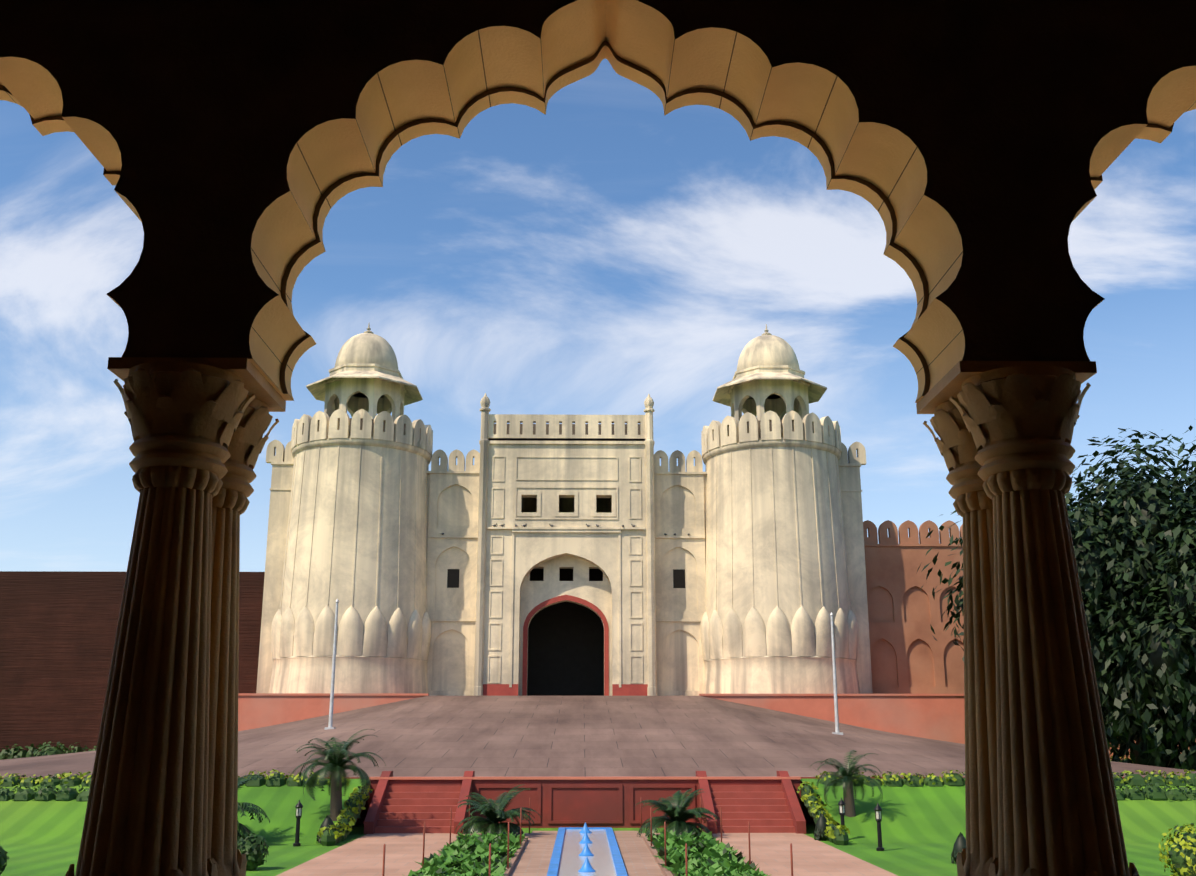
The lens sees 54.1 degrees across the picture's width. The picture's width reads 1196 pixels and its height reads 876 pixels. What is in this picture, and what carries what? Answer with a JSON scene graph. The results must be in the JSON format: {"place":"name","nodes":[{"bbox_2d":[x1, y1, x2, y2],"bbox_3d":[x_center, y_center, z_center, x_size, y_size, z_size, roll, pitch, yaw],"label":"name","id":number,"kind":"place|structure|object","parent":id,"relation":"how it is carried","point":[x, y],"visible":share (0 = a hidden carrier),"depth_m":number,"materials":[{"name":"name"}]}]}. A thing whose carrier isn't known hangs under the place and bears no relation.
{"place":"outdoors","nodes":[
{"label":"outdoors","id":0,"kind":"place"},
{"bbox_2d":[0,742,96,759],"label":"hedge","id":1,"kind":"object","parent":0,"point":[13,753],"visible":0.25,"depth_m":71.79,"materials":[{"name":"green plant"}]},
{"bbox_2d":[256,440,293,692],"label":"tower","id":2,"kind":"structure","parent":0,"point":[282,462],"depth_m":74.97,"materials":[{"name":"beige stone"}]},
{"bbox_2d":[426,449,479,695],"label":"wall","id":3,"kind":"structure","parent":0,"point":[452,511],"depth_m":75.14,"materials":[{"name":"beige stone"}]},
{"bbox_2d":[473,393,656,695],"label":"gate block","id":4,"kind":"structure","parent":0,"point":[566,604],"depth_m":74.82,"materials":[{"name":"beige stone"}]},
{"bbox_2d":[441,523,689,535],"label":"pigeons on ledge","id":5,"kind":"object","parent":4,"relation":"on","point":[494,525],"visible":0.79,"depth_m":74.50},
{"bbox_2d":[2,777,1143,785],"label":"terrace bank path","id":6,"kind":"structure","parent":0,"point":[368,783],"depth_m":33.59,"materials":[{"name":"tile"}]},
{"bbox_2d":[276,833,897,875],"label":"walkway","id":7,"kind":"structure","parent":0,"point":[363,855],"depth_m":24.86,"materials":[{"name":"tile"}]},
{"bbox_2d":[364,771,474,833],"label":"terrace stairs","id":8,"kind":"structure","parent":7,"relation":"on","point":[402,809],"depth_m":31.84,"materials":[{"name":"stone"}]},
{"bbox_2d":[696,771,805,833],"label":"terrace stairs","id":9,"kind":"structure","parent":7,"relation":"on","point":[768,808],"depth_m":31.96,"materials":[{"name":"stone"}]},
{"bbox_2d":[509,831,664,875],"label":"walkway","id":10,"kind":"structure","parent":0,"point":[534,859],"depth_m":25.03,"materials":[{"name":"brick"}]},
{"bbox_2d":[0,823,1178,875],"bbox_3d":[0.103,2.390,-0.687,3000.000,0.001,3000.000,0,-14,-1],"label":"lawn","id":11,"kind":"structure","parent":0,"point":[916,859],"depth_m":24.98,"materials":[{"name":"green plant"}]},
{"bbox_2d":[0,845,8,874],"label":"ball shrub","id":12,"kind":"object","parent":11,"relation":"on","point":[3,857],"visible":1,"depth_m":20.92,"materials":[{"name":"green plant"}]},
{"bbox_2d":[33,741,71,756],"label":"ball shrub","id":13,"kind":"object","parent":11,"relation":"on","point":[50,750],"visible":0.31,"depth_m":65.82,"materials":[{"name":"green plant"}]},
{"bbox_2d":[0,571,264,751],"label":"brick wall","id":14,"kind":"structure","parent":11,"relation":"on","point":[58,629],"depth_m":75.54,"materials":[{"name":"red brick"}]},
{"bbox_2d":[237,833,268,870],"bbox_3d":[-6.733,7.990,22.564,0.749,0.715,0.756,0,-14,-1],"label":"ball shrub","id":15,"kind":"object","parent":11,"relation":"on","point":[252,849],"visible":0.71,"depth_m":22.39,"materials":[{"name":"green plant"}]},
{"bbox_2d":[237,775,269,846],"bbox_3d":[-9.250,9.117,27.709,2.802,2.150,2.717,7,-16,-24],"label":"cycad plant","id":16,"kind":"object","parent":11,"relation":"on","point":[242,807],"visible":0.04,"depth_m":27.60,"materials":[{"name":"green plant"}]},
{"bbox_2d":[293,800,302,846],"bbox_3d":[-7.034,9.031,27.452,0.200,1.030,0.200,0,-14,-1],"label":"bollard lamp","id":17,"kind":"object","parent":11,"relation":"on","point":[299,806],"visible":1,"depth_m":27.42,"materials":[{"name":"black metal"}]},
{"bbox_2d":[316,814,334,843],"bbox_3d":[-6.492,9.396,28.080,0.524,0.716,0.518,0,-14,-1],"label":"cone shrub","id":18,"kind":"object","parent":11,"relation":"on","point":[327,821],"visible":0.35,"depth_m":28.03,"materials":[{"name":"green plant"}]},
{"bbox_2d":[317,785,372,845],"bbox_3d":[-6.351,9.519,29.715,0.636,1.243,5.119,0,-14,-1],"label":"golden hedge","id":19,"kind":"object","parent":11,"relation":"on","point":[346,819],"visible":0.94,"depth_m":29.32,"materials":[{"name":"green plant"}]},
{"bbox_2d":[455,784,540,837],"bbox_3d":[-2.559,9.800,29.920,2.194,1.793,2.290,0,-14,-1],"label":"cycad plant","id":20,"kind":"object","parent":11,"relation":"on","point":[496,814],"visible":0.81,"depth_m":29.73,"materials":[{"name":"green plant"}]},
{"bbox_2d":[368,777,801,827],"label":"terrace retaining wall","id":21,"kind":"structure","parent":11,"relation":"on","point":[559,802],"depth_m":32.99,"materials":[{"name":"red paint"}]},
{"bbox_2d":[547,827,627,875],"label":"pool border","id":22,"kind":"object","parent":11,"relation":"on","point":[620,869],"visible":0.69,"depth_m":24.91,"materials":[{"name":"blue tile"}]},
{"bbox_2d":[557,829,616,875],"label":"water channel","id":23,"kind":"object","parent":22,"relation":"in","point":[572,861],"depth_m":24.73,"materials":[{"name":"white liquid"}]},
{"bbox_2d":[578,823,595,871],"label":"fountain jets","id":24,"kind":"object","parent":23,"relation":"on","point":[586,851],"visible":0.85,"depth_m":24.67,"materials":[{"name":"liquid"}]},
{"bbox_2d":[438,836,755,875],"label":"flower bed edging","id":25,"kind":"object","parent":11,"relation":"on","point":[654,852],"depth_m":23.78,"materials":[{"name":"brick"}]},
{"bbox_2d":[238,693,964,743],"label":"gate plinth","id":26,"kind":"structure","parent":11,"relation":"on","point":[940,717],"depth_m":67.22,"materials":[{"name":"red stone"}]},
{"bbox_2d":[269,409,432,692],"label":"gate bastion","id":27,"kind":"object","parent":26,"relation":"on","point":[356,541],"visible":1,"depth_m":71.80,"materials":[{"name":"beige stone"}]},
{"bbox_2d":[306,324,422,420],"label":"domed pavilion","id":28,"kind":"structure","parent":27,"relation":"on","point":[365,373],"depth_m":76.86,"materials":[{"name":"beige stone"}]},
{"bbox_2d":[700,410,859,693],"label":"gate bastion","id":29,"kind":"object","parent":26,"relation":"on","point":[777,587],"visible":0.9,"depth_m":72.12,"materials":[{"name":"beige stone"}]},
{"bbox_2d":[713,324,826,422],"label":"domed kiosk","id":30,"kind":"object","parent":29,"relation":"on","point":[769,374],"visible":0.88,"depth_m":77.21,"materials":[{"name":"beige stone"}]},
{"bbox_2d":[635,788,719,836],"bbox_3d":[2.042,9.818,29.867,2.218,1.675,2.220,0,-14,-1],"label":"cycad plant","id":31,"kind":"object","parent":11,"relation":"on","point":[677,818],"visible":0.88,"depth_m":29.71,"materials":[{"name":"green plant"}]},
{"bbox_2d":[813,813,828,840],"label":"cone shrub","id":32,"kind":"object","parent":11,"relation":"on","point":[819,833],"visible":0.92,"depth_m":28.79,"materials":[{"name":"green plant"}]},
{"bbox_2d":[797,781,849,844],"bbox_3d":[5.731,9.514,29.863,0.599,1.325,5.010,0,-14,-1],"label":"golden hedge","id":33,"kind":"object","parent":11,"relation":"on","point":[837,834],"visible":0.88,"depth_m":29.97,"materials":[{"name":"plant"}]},
{"bbox_2d":[874,803,883,850],"bbox_3d":[6.332,8.755,26.365,0.200,1.030,0.200,0,-14,-1],"label":"bollard lamp","id":34,"kind":"object","parent":11,"relation":"on","point":[878,813],"visible":1,"depth_m":26.34,"materials":[{"name":"black metal"}]},
{"bbox_2d":[951,832,965,863],"bbox_3d":[7.368,8.319,23.704,0.492,0.651,0.480,0,-14,-1],"label":"cone shrub","id":35,"kind":"object","parent":11,"relation":"on","point":[959,843],"visible":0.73,"depth_m":23.63,"materials":[{"name":"green plant"}]},
{"bbox_2d":[917,425,1195,770],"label":"tree","id":36,"kind":"object","parent":11,"relation":"on","point":[1134,540],"visible":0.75,"depth_m":49.94,"materials":[{"name":"green plant"}]},
{"bbox_2d":[1158,823,1195,875],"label":"ball shrub","id":37,"kind":"object","parent":11,"relation":"on","point":[1181,853],"visible":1,"depth_m":20.36,"materials":[{"name":"yellow plant"}]},
{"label":"garden bed soil","id":38,"kind":"structure","parent":11,"relation":"on","visible":0},
{"bbox_2d":[402,831,526,875],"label":"garden bed plants","id":39,"kind":"object","parent":38,"relation":"on","point":[466,854],"visible":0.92,"depth_m":22.97,"materials":[{"name":"green plant"}]},
{"bbox_2d":[382,797,792,875],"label":"garden stakes","id":40,"kind":"object","parent":38,"relation":"on","point":[686,861],"visible":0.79,"depth_m":21.92,"materials":[{"name":"red paint"}]},
{"bbox_2d":[645,830,771,875],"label":"garden bed plants","id":41,"kind":"object","parent":38,"relation":"on","point":[708,854],"visible":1,"depth_m":22.87,"materials":[{"name":"green plant"}]},
{"bbox_2d":[0,696,1195,823],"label":"paved terrace","id":42,"kind":"structure","parent":0,"point":[564,736],"depth_m":44.34,"materials":[{"name":"brown stone"}]},
{"bbox_2d":[325,599,338,729],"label":"flagpole","id":43,"kind":"object","parent":42,"relation":"on","point":[330,723],"visible":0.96,"depth_m":50.76,"materials":[{"name":"white metal"}]},
{"bbox_2d":[830,612,842,734],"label":"flagpole","id":44,"kind":"object","parent":42,"relation":"on","point":[835,688],"visible":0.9,"depth_m":50.96,"materials":[{"name":"white metal"}]},
{"bbox_2d":[863,520,1195,759],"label":"fortress wall","id":45,"kind":"structure","parent":42,"relation":"on","point":[909,654],"depth_m":76.11,"materials":[{"name":"paint"}]},
{"bbox_2d":[0,779,1195,843],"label":"lawn","id":46,"kind":"structure","parent":0,"point":[926,814],"depth_m":30.24,"materials":[{"name":"green plant"}]},
{"bbox_2d":[0,784,89,800],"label":"hedge","id":47,"kind":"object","parent":46,"relation":"on","point":[50,792],"depth_m":31.11,"materials":[{"name":"green plant"}]},
{"bbox_2d":[0,769,350,786],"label":"golden hedge","id":48,"kind":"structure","parent":46,"relation":"on","point":[276,779],"depth_m":32.22,"materials":[{"name":"green plant"}]},
{"bbox_2d":[289,729,385,820],"bbox_3d":[-6.746,8.896,30.034,2.340,2.788,2.159,-5,-15,20],"label":"palm tree","id":49,"kind":"object","parent":46,"relation":"on","point":[337,762],"visible":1,"depth_m":30.04,"materials":[{"name":"green plant"}]},
{"bbox_2d":[838,798,845,827],"bbox_3d":[5.953,9.297,28.492,0.200,1.030,0.200,0,-14,-1],"label":"bollard lamp","id":50,"kind":"object","parent":46,"relation":"on","point":[841,804],"visible":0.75,"depth_m":28.50,"materials":[{"name":"black metal"}]},
{"bbox_2d":[811,750,882,816],"bbox_3d":[6.452,9.282,30.463,1.895,2.250,1.800,0,-14,-1],"label":"palm tree","id":51,"kind":"object","parent":46,"relation":"on","point":[844,776],"visible":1,"depth_m":30.40,"materials":[{"name":"green plant"}]},
{"bbox_2d":[815,769,1195,786],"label":"golden hedge","id":52,"kind":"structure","parent":46,"relation":"on","point":[951,778],"depth_m":32.53,"materials":[{"name":"green plant"}]},
{"bbox_2d":[1115,782,1195,800],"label":"hedge","id":53,"kind":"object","parent":46,"relation":"on","point":[1155,792],"depth_m":31.49,"materials":[{"name":"green plant"}]},
{"bbox_2d":[0,59,1195,571],"label":"sky","id":54,"kind":"structure","parent":0,"point":[601,252],"materials":[{"name":"blue"}]},
{"bbox_2d":[654,450,706,695],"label":"wall","id":55,"kind":"structure","parent":0,"point":[680,555],"depth_m":75.33,"materials":[{"name":"beige stone"}]},
{"bbox_2d":[838,442,872,693],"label":"tower","id":56,"kind":"structure","parent":0,"point":[851,461],"depth_m":75.44,"materials":[{"name":"beige stone"}]},
{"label":"baradari apron paving","id":57,"kind":"structure","parent":0,"visible":0},
{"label":"baradari platform floor","id":58,"kind":"structure","parent":57,"relation":"on","visible":0},
{"bbox_2d":[65,361,255,875],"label":"column","id":59,"kind":"structure","parent":58,"relation":"on","point":[146,814],"depth_m":4.38,"materials":[{"name":"stone"}]},
{"bbox_2d":[107,357,285,411],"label":"column capital slab","id":60,"kind":"structure","parent":59,"relation":"on","point":[258,384],"depth_m":4.67,"materials":[{"name":"stone"}]},
{"bbox_2d":[207,396,278,875],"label":"column","id":61,"kind":"structure","parent":58,"relation":"on","point":[230,502],"depth_m":4.83,"materials":[{"name":"stone"}]},
{"bbox_2d":[923,398,998,875],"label":"column","id":62,"kind":"structure","parent":58,"relation":"on","point":[973,507],"depth_m":4.86,"materials":[{"name":"stone"}]},
{"bbox_2d":[949,365,1139,875],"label":"column","id":63,"kind":"structure","parent":58,"relation":"on","point":[1058,812],"depth_m":4.43,"materials":[{"name":"stone"}]},
{"bbox_2d":[916,361,1096,413],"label":"column capital slab","id":64,"kind":"structure","parent":63,"relation":"on","point":[946,387],"depth_m":4.72,"materials":[{"name":"stone"}]},
{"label":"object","id":65,"kind":"object","parent":58,"relation":"on","visible":0},
{"bbox_2d":[0,0,1195,393],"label":"scalloped arch","id":66,"kind":"structure","parent":65,"relation":"attached to","point":[980,144],"depth_m":5.03,"materials":[{"name":"stone"}]},
{"bbox_2d":[0,40,1195,402],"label":"trim","id":67,"kind":"structure","parent":66,"relation":"attached to","point":[810,140],"depth_m":5.51,"materials":[{"name":"stone"}]}
]}

